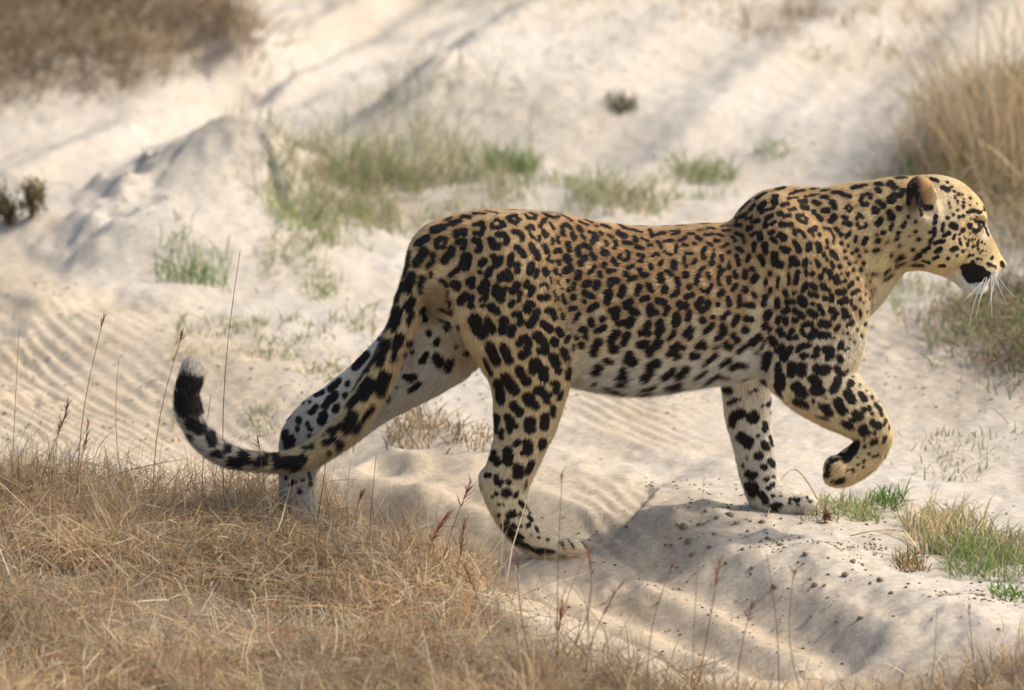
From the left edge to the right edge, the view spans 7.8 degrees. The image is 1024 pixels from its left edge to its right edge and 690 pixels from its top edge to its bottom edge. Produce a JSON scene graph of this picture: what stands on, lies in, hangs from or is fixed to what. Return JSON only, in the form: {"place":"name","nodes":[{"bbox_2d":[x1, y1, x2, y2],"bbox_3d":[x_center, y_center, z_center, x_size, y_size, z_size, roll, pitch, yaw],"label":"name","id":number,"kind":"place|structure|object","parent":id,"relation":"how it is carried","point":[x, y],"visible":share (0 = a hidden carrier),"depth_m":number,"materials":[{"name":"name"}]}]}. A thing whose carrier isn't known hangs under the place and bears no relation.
{"place":"outdoors","nodes":[
{"label":"outdoors","id":0,"kind":"place"},
{"bbox_2d":[0,0,1023,689],"bbox_3d":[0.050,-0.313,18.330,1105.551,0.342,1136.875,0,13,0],"label":"ground","id":1,"kind":"structure","parent":0,"point":[164,140],"depth_m":17.67,"materials":[{"name":"beige sand"}]},
{"bbox_2d":[0,176,27,227],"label":"shrub","id":2,"kind":"object","parent":1,"relation":"on","point":[8,210],"visible":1,"depth_m":18.32,"materials":[{"name":"brown plant"}]},
{"bbox_2d":[11,327,19,503],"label":"grass stalk","id":3,"kind":"object","parent":1,"relation":"on","point":[14,413],"depth_m":15.65,"materials":[{"name":"brown plant"}]},
{"bbox_2d":[13,175,48,220],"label":"shrub","id":4,"kind":"object","parent":1,"relation":"on","point":[32,196],"visible":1,"depth_m":18.32,"materials":[{"name":"brown plant"}]},
{"bbox_2d":[35,398,71,496],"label":"grass stalk","id":5,"kind":"object","parent":1,"relation":"on","point":[61,423],"depth_m":15.61,"materials":[{"name":"brown plant"}]},
{"bbox_2d":[71,416,90,504],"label":"grass stalk","id":6,"kind":"object","parent":1,"relation":"on","point":[85,441],"depth_m":15.63,"materials":[{"name":"brown plant"}]},
{"bbox_2d":[77,312,105,493],"bbox_3d":[-0.875,0.133,15.601,0.074,0.435,0.021,3,13,12],"label":"grass stalk","id":7,"kind":"object","parent":1,"relation":"on","point":[102,320],"depth_m":15.60,"materials":[{"name":"brown plant"}]},
{"bbox_2d":[115,358,122,480],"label":"grass stalk","id":8,"kind":"object","parent":1,"relation":"on","point":[115,422],"depth_m":15.65,"materials":[{"name":"brown plant"}]},
{"bbox_2d":[0,0,313,117],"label":"dry scrub","id":9,"kind":"object","parent":1,"relation":"on","point":[225,17],"visible":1,"depth_m":20.45,"materials":[{"name":"brown plant"}]},
{"bbox_2d":[153,327,185,497],"bbox_3d":[-0.710,0.163,15.564,0.077,0.415,0.026,2,13,7],"label":"grass stalk","id":10,"kind":"object","parent":1,"relation":"on","point":[181,334],"depth_m":15.54,"materials":[{"name":"brown plant"}]},
{"bbox_2d":[141,221,237,287],"bbox_3d":[-0.778,-0.197,17.844,0.286,0.151,0.355,0,13,0],"label":"grass tuft","id":11,"kind":"object","parent":1,"relation":"on","point":[192,267],"visible":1,"depth_m":17.87,"materials":[{"name":"green plant"}]},
{"bbox_2d":[202,396,210,491],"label":"grass stalk","id":12,"kind":"object","parent":1,"relation":"on","point":[203,458],"depth_m":15.47,"materials":[{"name":"brown plant"}]},
{"bbox_2d":[222,254,239,514],"bbox_3d":[-0.576,0.096,15.384,0.052,0.595,0.010,10,16,37],"label":"grass stalk","id":13,"kind":"object","parent":1,"relation":"on","point":[225,373],"depth_m":15.39,"materials":[{"name":"brown plant"}]},
{"bbox_2d":[158,363,324,442],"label":"grass patch","id":14,"kind":"object","parent":1,"relation":"on","point":[250,417],"visible":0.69,"depth_m":16.69,"materials":[{"name":"plant"}]},
{"bbox_2d":[172,209,318,294],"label":"grass patch","id":15,"kind":"object","parent":1,"relation":"on","point":[180,218],"visible":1,"depth_m":17.99,"materials":[{"name":"green plant"}]},
{"bbox_2d":[0,418,514,590],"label":"grass wisps","id":16,"kind":"object","parent":1,"relation":"on","point":[173,479],"depth_m":15.67,"materials":[{"name":"beige plant"}]},
{"bbox_2d":[253,435,270,532],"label":"grass stalk","id":17,"kind":"object","parent":1,"relation":"on","point":[258,442],"depth_m":15.36,"materials":[{"name":"brown plant"}]},
{"bbox_2d":[177,341,349,412],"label":"grass patch","id":18,"kind":"object","parent":1,"relation":"on","point":[318,366],"visible":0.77,"depth_m":17.07,"materials":[{"name":"plant"}]},
{"bbox_2d":[164,285,383,360],"bbox_3d":[-0.548,-0.048,17.445,0.514,0.066,0.657,0,13,0],"label":"grass patch","id":19,"kind":"object","parent":1,"relation":"on","point":[178,327],"visible":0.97,"depth_m":17.36,"materials":[{"name":"plant"}]},
{"bbox_2d":[188,261,381,330],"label":"grass patch","id":20,"kind":"object","parent":1,"relation":"on","point":[333,285],"visible":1,"depth_m":17.70,"materials":[{"name":"plant"}]},
{"bbox_2d":[225,142,357,245],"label":"grass patch","id":21,"kind":"object","parent":1,"relation":"on","point":[284,210],"visible":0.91,"depth_m":18.41,"materials":[{"name":"green plant"}]},
{"bbox_2d":[263,221,341,268],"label":"grass tuft","id":22,"kind":"object","parent":1,"relation":"on","point":[304,240],"visible":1,"depth_m":18.06,"materials":[{"name":"green plant"}]},
{"bbox_2d":[244,125,382,252],"bbox_3d":[-0.484,-0.372,18.419,0.360,0.254,0.554,0,13,0],"label":"grass patch","id":23,"kind":"object","parent":1,"relation":"on","point":[346,228],"visible":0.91,"depth_m":18.42,"materials":[{"name":"green plant"}]},
{"bbox_2d":[226,83,411,211],"bbox_3d":[-0.465,-0.525,19.003,0.511,0.358,0.870,0,13,0],"label":"grass patch","id":24,"kind":"object","parent":1,"relation":"on","point":[323,154],"visible":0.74,"depth_m":18.99,"materials":[{"name":"green plant"}]},
{"bbox_2d":[314,445,327,540],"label":"grass stalk","id":25,"kind":"object","parent":1,"relation":"on","point":[322,491],"depth_m":15.29,"materials":[{"name":"brown plant"}]},
{"bbox_2d":[234,99,418,233],"bbox_3d":[-0.460,-0.472,18.700,0.502,0.344,0.691,0,13,0],"label":"grass patch","id":26,"kind":"object","parent":1,"relation":"on","point":[388,218],"visible":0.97,"depth_m":18.61,"materials":[{"name":"green plant"}]},
{"bbox_2d":[278,130,428,233],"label":"grass patch","id":27,"kind":"object","parent":1,"relation":"on","point":[356,207],"visible":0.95,"depth_m":18.70,"materials":[{"name":"green plant"}]},
{"bbox_2d":[343,488,366,544],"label":"grass stalk","id":28,"kind":"object","parent":1,"relation":"on","point":[361,493],"depth_m":15.21,"materials":[{"name":"brown plant"}]},
{"bbox_2d":[368,455,376,560],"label":"grass stalk","id":29,"kind":"object","parent":1,"relation":"on","point":[371,501],"depth_m":15.14,"materials":[{"name":"brown plant"}]},
{"bbox_2d":[0,386,752,689],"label":"dry grass","id":30,"kind":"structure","parent":1,"relation":"on","point":[134,530],"depth_m":14.82,"materials":[{"name":"beige plant"}]},
{"bbox_2d":[259,26,495,166],"bbox_3d":[-0.359,-0.632,19.491,0.693,0.293,1.049,0,13,0],"label":"grass patch","id":31,"kind":"object","parent":1,"relation":"on","point":[390,94],"visible":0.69,"depth_m":19.57,"materials":[{"name":"plant"}]},
{"bbox_2d":[308,149,491,237],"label":"grass patch","id":32,"kind":"object","parent":1,"relation":"on","point":[426,213],"visible":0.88,"depth_m":18.71,"materials":[{"name":"plant"}]},
{"bbox_2d":[283,101,518,194],"bbox_3d":[-0.277,-0.508,19.101,0.647,0.224,0.765,0,13,0],"label":"grass patch","id":33,"kind":"object","parent":1,"relation":"on","point":[377,156],"visible":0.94,"depth_m":19.07,"materials":[{"name":"plant"}]},
{"bbox_2d":[353,402,477,452],"bbox_3d":[-0.209,0.173,16.443,0.279,0.103,0.435,0,13,0],"label":"withered tuft","id":34,"kind":"object","parent":1,"relation":"on","point":[399,424],"visible":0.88,"depth_m":16.39,"materials":[{"name":"beige plant"}]},
{"bbox_2d":[337,119,535,210],"bbox_3d":[-0.187,-0.461,19.052,0.539,0.197,0.767,0,13,0],"label":"grass patch","id":35,"kind":"object","parent":1,"relation":"on","point":[467,170],"visible":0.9,"depth_m":19.00,"materials":[{"name":"plant"}]},
{"bbox_2d":[427,510,452,557],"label":"grass stalk","id":36,"kind":"object","parent":1,"relation":"on","point":[440,526],"depth_m":14.99,"materials":[{"name":"brown plant"}]},
{"bbox_2d":[438,476,474,579],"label":"grass stalk","id":37,"kind":"object","parent":1,"relation":"on","point":[467,491],"depth_m":14.93,"materials":[{"name":"brown plant"}]},
{"bbox_2d":[454,513,468,585],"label":"grass stalk","id":38,"kind":"object","parent":1,"relation":"on","point":[462,533],"depth_m":14.90,"materials":[{"name":"brown plant"}]},
{"bbox_2d":[432,419,493,453],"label":"withered tuft","id":39,"kind":"object","parent":1,"relation":"on","point":[482,433],"visible":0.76,"depth_m":16.27,"materials":[{"name":"beige plant"}]},
{"bbox_2d":[366,41,572,171],"bbox_3d":[-0.116,-0.605,19.449,0.580,0.266,0.832,0,13,0],"label":"grass patch","id":40,"kind":"object","parent":1,"relation":"on","point":[440,76],"visible":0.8,"depth_m":19.62,"materials":[{"name":"green plant"}]},
{"bbox_2d":[455,556,493,649],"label":"grass stalk","id":41,"kind":"object","parent":1,"relation":"on","point":[467,573],"depth_m":14.53,"materials":[{"name":"brown plant"}]},
{"bbox_2d":[398,145,558,219],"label":"grass patch","id":42,"kind":"object","parent":1,"relation":"on","point":[501,182],"visible":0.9,"depth_m":18.93,"materials":[{"name":"plant"}]},
{"bbox_2d":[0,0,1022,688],"bbox_3d":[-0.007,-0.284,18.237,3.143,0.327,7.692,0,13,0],"label":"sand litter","id":43,"kind":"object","parent":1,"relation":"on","point":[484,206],"visible":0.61,"depth_m":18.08,"materials":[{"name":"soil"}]},
{"bbox_2d":[472,133,554,173],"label":"grass tuft","id":44,"kind":"object","parent":1,"relation":"on","point":[515,161],"visible":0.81,"depth_m":19.20,"materials":[{"name":"green plant"}]},
{"bbox_2d":[512,548,531,667],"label":"grass stalk","id":45,"kind":"object","parent":1,"relation":"on","point":[516,563],"depth_m":14.37,"materials":[{"name":"brown plant"}]},
{"bbox_2d":[462,0,634,45],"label":"litter clump","id":46,"kind":"object","parent":1,"relation":"on","point":[567,21],"visible":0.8,"depth_m":20.46,"materials":[{"name":"beige plant"}]},
{"bbox_2d":[544,598,568,666],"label":"grass stalk","id":47,"kind":"object","parent":1,"relation":"on","point":[560,612],"depth_m":14.38,"materials":[{"name":"brown plant"}]},
{"bbox_2d":[557,466,566,655],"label":"grass stalk","id":48,"kind":"object","parent":1,"relation":"on","point":[558,562],"depth_m":14.30,"materials":[{"name":"brown plant"}]},
{"bbox_2d":[513,160,633,213],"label":"grass patch","id":49,"kind":"object","parent":1,"relation":"on","point":[571,183],"visible":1,"depth_m":18.84,"materials":[{"name":"green plant"}]},
{"bbox_2d":[560,543,593,664],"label":"grass stalk","id":50,"kind":"object","parent":1,"relation":"on","point":[589,551],"depth_m":14.32,"materials":[{"name":"brown plant"}]},
{"bbox_2d":[172,174,1014,559],"bbox_3d":[0.169,0.044,15.407,1.740,0.830,0.307,0,13,0],"label":"leopard","id":51,"kind":"object","parent":1,"relation":"on","point":[754,304],"visible":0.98,"depth_m":15.28,"materials":[{"name":"fur"}]},
{"bbox_2d":[584,580,626,677],"bbox_3d":[0.179,0.548,14.279,0.086,0.221,0.032,0,13,0],"label":"grass stalk","id":52,"kind":"object","parent":1,"relation":"on","point":[621,584],"depth_m":14.26,"materials":[{"name":"brown plant"}]},
{"bbox_2d":[596,87,645,115],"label":"small shrub","id":53,"kind":"object","parent":1,"relation":"on","point":[623,103],"visible":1,"depth_m":19.68,"materials":[{"name":"plant"}]},
{"bbox_2d":[570,163,705,219],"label":"grass patch","id":54,"kind":"object","parent":1,"relation":"on","point":[644,196],"visible":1,"depth_m":18.76,"materials":[{"name":"green plant"}]},
{"bbox_2d":[647,562,673,689],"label":"grass stalk","id":55,"kind":"object","parent":1,"relation":"on","point":[671,566],"depth_m":14.13,"materials":[{"name":"brown plant"}]},
{"bbox_2d":[616,147,736,198],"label":"grass patch","id":56,"kind":"object","parent":1,"relation":"on","point":[666,177],"visible":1,"depth_m":19.03,"materials":[{"name":"green plant"}]},
{"bbox_2d":[680,523,688,529],"bbox_3d":[0.353,0.373,15.451,0.017,0.012,0.022,-22,35,-11],"label":"soil clod","id":57,"kind":"object","parent":1,"relation":"on","point":[683,526],"visible":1,"depth_m":15.45,"materials":[{"name":"soil"}]},
{"bbox_2d":[685,538,691,544],"bbox_3d":[0.362,0.402,15.409,0.013,0.012,0.017,8,15,33],"label":"soil clod","id":58,"kind":"object","parent":1,"relation":"on","point":[687,540],"visible":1,"depth_m":15.40,"materials":[{"name":"soil"}]},
{"bbox_2d":[692,478,703,689],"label":"grass stalk","id":59,"kind":"object","parent":1,"relation":"on","point":[696,591],"depth_m":14.08,"materials":[{"name":"brown plant"}]},
{"bbox_2d":[662,145,748,185],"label":"grass tuft","id":60,"kind":"object","parent":1,"relation":"on","point":[701,170],"visible":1,"depth_m":19.12,"materials":[{"name":"green plant"}]},
{"bbox_2d":[696,554,723,689],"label":"grass stalk","id":61,"kind":"object","parent":1,"relation":"on","point":[714,566],"depth_m":14.10,"materials":[{"name":"brown plant"}]},
{"bbox_2d":[725,512,733,516],"bbox_3d":[0.449,0.351,15.507,0.020,0.012,0.018,9,33,11],"label":"soil clod","id":62,"kind":"object","parent":1,"relation":"on","point":[730,514],"visible":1,"depth_m":15.50,"materials":[{"name":"brown soil"}]},
{"bbox_2d":[458,603,1023,689],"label":"dry grass edge","id":63,"kind":"object","parent":1,"relation":"on","point":[979,674],"visible":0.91,"depth_m":14.30,"materials":[{"name":"beige plant"}]},
{"bbox_2d":[737,600,755,687],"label":"grass stalk","id":64,"kind":"object","parent":1,"relation":"on","point":[751,605],"depth_m":14.12,"materials":[{"name":"brown plant"}]},
{"bbox_2d":[766,551,778,689],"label":"grass stalk","id":65,"kind":"object","parent":1,"relation":"on","point":[776,624],"depth_m":14.16,"materials":[{"name":"brown plant"}]},
{"bbox_2d":[677,0,869,34],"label":"litter clump","id":66,"kind":"object","parent":1,"relation":"on","point":[781,14],"visible":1,"depth_m":20.77,"materials":[{"name":"beige plant"}]},
{"bbox_2d":[751,136,795,161],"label":"grass tuft","id":67,"kind":"object","parent":1,"relation":"on","point":[774,146],"visible":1,"depth_m":19.32,"materials":[{"name":"green plant"}]},
{"bbox_2d":[770,583,777,588],"bbox_3d":[0.529,0.486,15.092,0.021,0.012,0.018,9,28,-14],"label":"soil clod","id":68,"kind":"object","parent":1,"relation":"on","point":[774,586],"visible":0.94,"depth_m":15.09,"materials":[{"name":"brown soil"}]},
{"bbox_2d":[788,564,800,689],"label":"grass stalk","id":69,"kind":"object","parent":1,"relation":"on","point":[794,572],"depth_m":14.15,"materials":[{"name":"brown plant"}]},
{"bbox_2d":[766,469,832,523],"bbox_3d":[0.594,0.309,15.638,0.138,0.058,0.352,0,13,0],"label":"bent straw","id":70,"kind":"object","parent":1,"relation":"on","point":[826,515],"visible":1,"depth_m":15.49,"materials":[{"name":"beige plant"}]},
{"bbox_2d":[797,495,843,523],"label":"grass tuft","id":71,"kind":"object","parent":1,"relation":"on","point":[819,509],"visible":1,"depth_m":15.53,"materials":[{"name":"beige plant"}]},
{"bbox_2d":[645,476,1023,629],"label":"soil crumbs","id":72,"kind":"object","parent":1,"relation":"on","point":[946,592],"visible":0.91,"depth_m":15.24,"materials":[{"name":"brown soil"}]},
{"bbox_2d":[733,0,951,70],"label":"litter clump","id":73,"kind":"object","parent":1,"relation":"on","point":[826,48],"visible":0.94,"depth_m":20.55,"materials":[{"name":"beige plant"}]},
{"bbox_2d":[817,488,889,523],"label":"grass tuft","id":74,"kind":"object","parent":1,"relation":"on","point":[850,504],"visible":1,"depth_m":15.62,"materials":[{"name":"green plant"}]},
{"bbox_2d":[850,529,896,535],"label":"twig","id":75,"kind":"object","parent":1,"relation":"on","point":[871,531],"visible":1,"depth_m":15.42,"materials":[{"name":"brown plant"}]},
{"bbox_2d":[796,0,973,32],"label":"litter clump","id":76,"kind":"object","parent":1,"relation":"on","point":[962,9],"visible":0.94,"depth_m":20.94,"materials":[{"name":"beige plant"}]},
{"bbox_2d":[863,476,918,510],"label":"grass tuft","id":77,"kind":"object","parent":1,"relation":"on","point":[882,499],"visible":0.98,"depth_m":15.77,"materials":[{"name":"green plant"}]},
{"bbox_2d":[793,22,999,176],"bbox_3d":[0.993,-0.595,19.014,0.559,0.400,0.548,-12,17,-41],"label":"tall grass clump","id":78,"kind":"object","parent":1,"relation":"on","point":[920,131],"visible":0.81,"depth_m":19.09,"materials":[{"name":"beige plant"}]},
{"bbox_2d":[848,124,946,180],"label":"grass patch","id":79,"kind":"object","parent":1,"relation":"on","point":[891,171],"visible":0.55,"depth_m":19.09,"materials":[{"name":"plant"}]},
{"bbox_2d":[877,544,936,572],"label":"grass tuft","id":80,"kind":"object","parent":1,"relation":"on","point":[907,558],"visible":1,"depth_m":15.21,"materials":[{"name":"beige plant"}]},
{"bbox_2d":[886,272,957,299],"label":"grass tuft","id":81,"kind":"object","parent":1,"relation":"on","point":[919,281],"visible":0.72,"depth_m":17.86,"materials":[{"name":"beige plant"}]},
{"bbox_2d":[838,0,1023,190],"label":"tall grass clump","id":82,"kind":"object","parent":1,"relation":"on","point":[976,120],"visible":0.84,"depth_m":19.07,"materials":[{"name":"beige plant"}]},
{"bbox_2d":[930,613,936,689],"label":"grass stalk","id":83,"kind":"object","parent":1,"relation":"on","point":[934,652],"depth_m":14.17,"materials":[{"name":"brown plant"}]},
{"bbox_2d":[851,0,1023,201],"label":"tall grass clump","id":84,"kind":"object","parent":1,"relation":"on","point":[995,124],"visible":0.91,"depth_m":18.93,"materials":[{"name":"beige plant"}]},
{"bbox_2d":[873,484,1010,554],"bbox_3d":[0.882,0.373,15.466,0.313,0.113,0.506,0,13,0],"label":"grass tuft","id":85,"kind":"object","parent":1,"relation":"on","point":[919,530],"visible":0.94,"depth_m":15.47,"materials":[{"name":"green plant"}]},
{"bbox_2d":[886,283,997,321],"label":"grass patch","id":86,"kind":"object","parent":1,"relation":"on","point":[895,302],"visible":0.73,"depth_m":17.68,"materials":[{"name":"plant"}]},
{"bbox_2d":[862,46,1023,272],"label":"verge grass","id":87,"kind":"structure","parent":1,"relation":"on","point":[1018,198],"depth_m":18.85,"materials":[{"name":"beige plant"}]},
{"bbox_2d":[880,378,1015,442],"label":"grass patch","id":88,"kind":"object","parent":1,"relation":"on","point":[931,437],"visible":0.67,"depth_m":16.48,"materials":[{"name":"plant"}]},
{"bbox_2d":[890,420,1022,481],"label":"grass patch","id":89,"kind":"object","parent":1,"relation":"on","point":[951,457],"visible":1,"depth_m":16.32,"materials":[{"name":"green plant"}]},
{"bbox_2d":[899,256,1023,423],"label":"shaded verge grass","id":90,"kind":"structure","parent":1,"relation":"on","point":[1018,343],"depth_m":17.27,"materials":[{"name":"brown plant"}]},
{"bbox_2d":[910,288,1023,365],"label":"grass patch","id":91,"kind":"object","parent":1,"relation":"on","point":[961,325],"visible":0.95,"depth_m":17.26,"materials":[{"name":"brown plant"}]},
{"bbox_2d":[967,604,977,689],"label":"grass stalk","id":92,"kind":"object","parent":1,"relation":"on","point":[969,606],"depth_m":14.17,"materials":[{"name":"brown plant"}]},
{"bbox_2d":[922,519,1023,581],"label":"grass tuft","id":93,"kind":"object","parent":1,"relation":"on","point":[959,552],"visible":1,"depth_m":15.22,"materials":[{"name":"green plant"}]},
{"bbox_2d":[967,516,1023,563],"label":"grass tuft","id":94,"kind":"object","parent":1,"relation":"on","point":[1004,538],"visible":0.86,"depth_m":15.37,"materials":[{"name":"plant"}]},
{"bbox_2d":[984,575,1023,603],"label":"grass tuft","id":95,"kind":"object","parent":1,"relation":"on","point":[1012,595],"visible":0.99,"depth_m":14.94,"materials":[{"name":"green plant"}]}
]}

